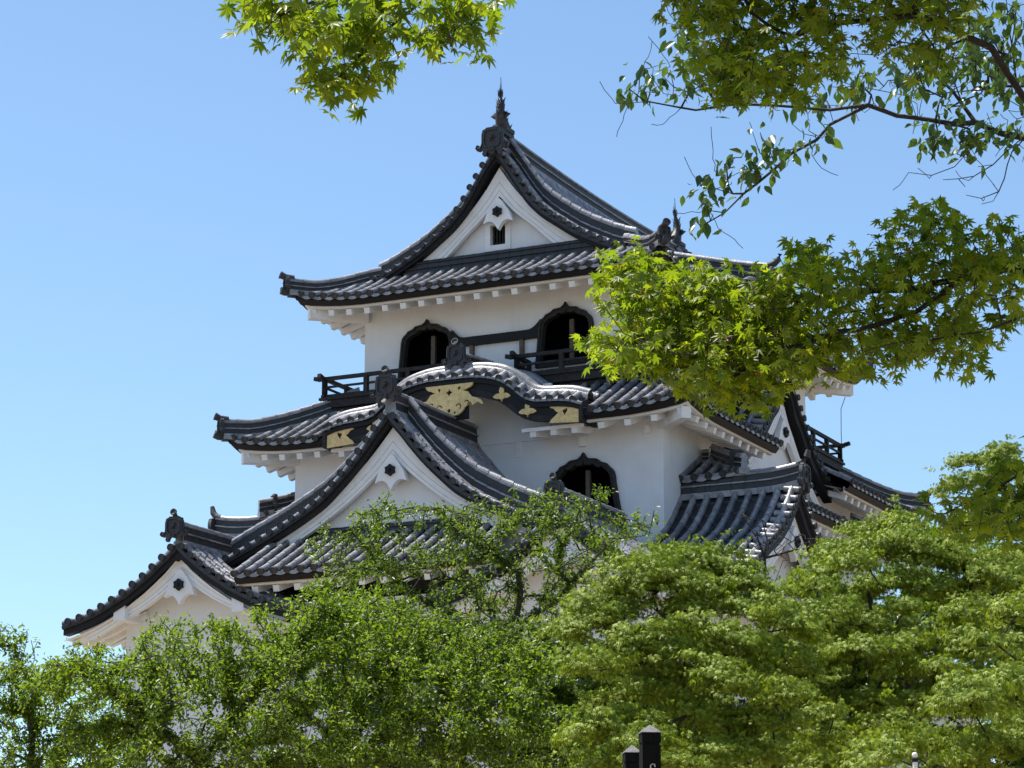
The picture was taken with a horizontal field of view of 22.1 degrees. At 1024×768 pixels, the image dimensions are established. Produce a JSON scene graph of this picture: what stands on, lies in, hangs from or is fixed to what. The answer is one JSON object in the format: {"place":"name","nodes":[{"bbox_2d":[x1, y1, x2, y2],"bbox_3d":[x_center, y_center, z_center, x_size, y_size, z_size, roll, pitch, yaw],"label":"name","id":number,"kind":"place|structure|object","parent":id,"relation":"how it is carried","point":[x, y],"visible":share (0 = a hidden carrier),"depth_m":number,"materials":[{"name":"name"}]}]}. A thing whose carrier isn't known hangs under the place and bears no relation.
{"place":"outdoors","nodes":[
{"label":"outdoors","id":0,"kind":"place"},
{"bbox_2d":[0,0,1023,767],"label":"sky","id":1,"kind":"structure","parent":0,"point":[160,175],"materials":[{"name":"blue"}]},
{"bbox_2d":[912,752,917,767],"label":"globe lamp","id":2,"kind":"object","parent":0,"point":[915,761],"visible":1,"depth_m":29.29,"materials":[{"name":"white"}]},
{"bbox_3d":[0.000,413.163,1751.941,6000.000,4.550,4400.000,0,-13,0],"label":"ground","id":3,"kind":"structure","parent":0,"visible":0},
{"bbox_2d":[0,622,139,767],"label":"cherry tree","id":4,"kind":"object","parent":3,"relation":"on","point":[26,708],"visible":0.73,"depth_m":39.66,"materials":[{"name":"green plant"}]},
{"bbox_2d":[23,573,406,767],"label":"cherry tree","id":5,"kind":"object","parent":3,"relation":"on","point":[148,729],"visible":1,"depth_m":37.73,"materials":[{"name":"green plant"}]},
{"bbox_2d":[215,0,516,123],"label":"maple tree","id":6,"kind":"object","parent":3,"relation":"on","point":[361,40],"visible":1,"depth_m":8.56,"materials":[{"name":"green plant"}]},
{"bbox_2d":[261,584,603,767],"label":"cherry tree","id":7,"kind":"object","parent":3,"relation":"on","point":[471,706],"visible":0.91,"depth_m":38.57,"materials":[{"name":"green plant"}]},
{"bbox_2d":[225,582,713,767],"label":"maple tree","id":8,"kind":"object","parent":3,"relation":"on","point":[530,629],"visible":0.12,"depth_m":42.13,"materials":[{"name":"green plant"}]},
{"bbox_2d":[301,480,665,721],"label":"cherry tree","id":9,"kind":"object","parent":3,"relation":"on","point":[382,565],"visible":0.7,"depth_m":46.36,"materials":[{"name":"green plant"}]},
{"bbox_2d":[62,77,976,767],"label":"castle keep","id":10,"kind":"structure","parent":3,"relation":"on","point":[468,315],"depth_m":68.33,"materials":[{"name":"white paint"}]},
{"bbox_2d":[397,319,451,383],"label":"flame window","id":11,"kind":"structure","parent":10,"relation":"in","point":[427,343],"depth_m":72.84,"materials":[{"name":"brown wood"}]},
{"bbox_2d":[535,301,596,368],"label":"flame window","id":12,"kind":"structure","parent":10,"relation":"in","point":[557,326],"depth_m":70.91,"materials":[{"name":"brown wood"}]},
{"bbox_2d":[555,452,621,510],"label":"flame window","id":13,"kind":"structure","parent":10,"relation":"in","point":[578,475],"depth_m":68.05,"materials":[{"name":"brown wood"}]},
{"bbox_2d":[622,745,638,767],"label":"wooden post","id":14,"kind":"object","parent":3,"relation":"on","point":[630,756],"visible":0.82,"depth_m":23.29,"materials":[{"name":"black paint"}]},
{"bbox_2d":[638,724,661,767],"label":"wooden post","id":15,"kind":"object","parent":3,"relation":"on","point":[649,746],"visible":1,"depth_m":20.82,"materials":[{"name":"black paint"}]},
{"bbox_2d":[528,528,841,767],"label":"maple tree","id":16,"kind":"object","parent":3,"relation":"on","point":[715,579],"visible":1,"depth_m":33.84,"materials":[{"name":"green plant"}]},
{"bbox_2d":[496,539,1023,767],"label":"maple tree","id":17,"kind":"object","parent":3,"relation":"on","point":[567,699],"visible":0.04,"depth_m":42.29,"materials":[{"name":"green plant"}]},
{"bbox_2d":[739,508,832,629],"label":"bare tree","id":18,"kind":"object","parent":3,"relation":"on","point":[765,557],"visible":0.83,"depth_m":48.58,"materials":[{"name":"brown plant"}]},
{"bbox_2d":[570,0,1023,555],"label":"maple tree","id":19,"kind":"object","parent":3,"relation":"on","point":[736,348],"visible":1,"depth_m":10.99,"materials":[{"name":"green plant"}]},
{"bbox_2d":[599,0,1023,247],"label":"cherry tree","id":20,"kind":"object","parent":3,"relation":"on","point":[974,58],"visible":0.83,"depth_m":16.64,"materials":[{"name":"green plant"}]},
{"bbox_2d":[732,494,1023,767],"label":"maple tree","id":21,"kind":"object","parent":3,"relation":"on","point":[872,540],"visible":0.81,"depth_m":37.35,"materials":[{"name":"green plant"}]},
{"bbox_2d":[832,594,1023,767],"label":"maple tree","id":22,"kind":"object","parent":3,"relation":"on","point":[975,693],"visible":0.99,"depth_m":30.62,"materials":[{"name":"green plant"}]},
{"bbox_2d":[922,434,1023,553],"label":"maple tree","id":23,"kind":"object","parent":3,"relation":"on","point":[983,462],"visible":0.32,"depth_m":47.65,"materials":[{"name":"green plant"}]}
]}

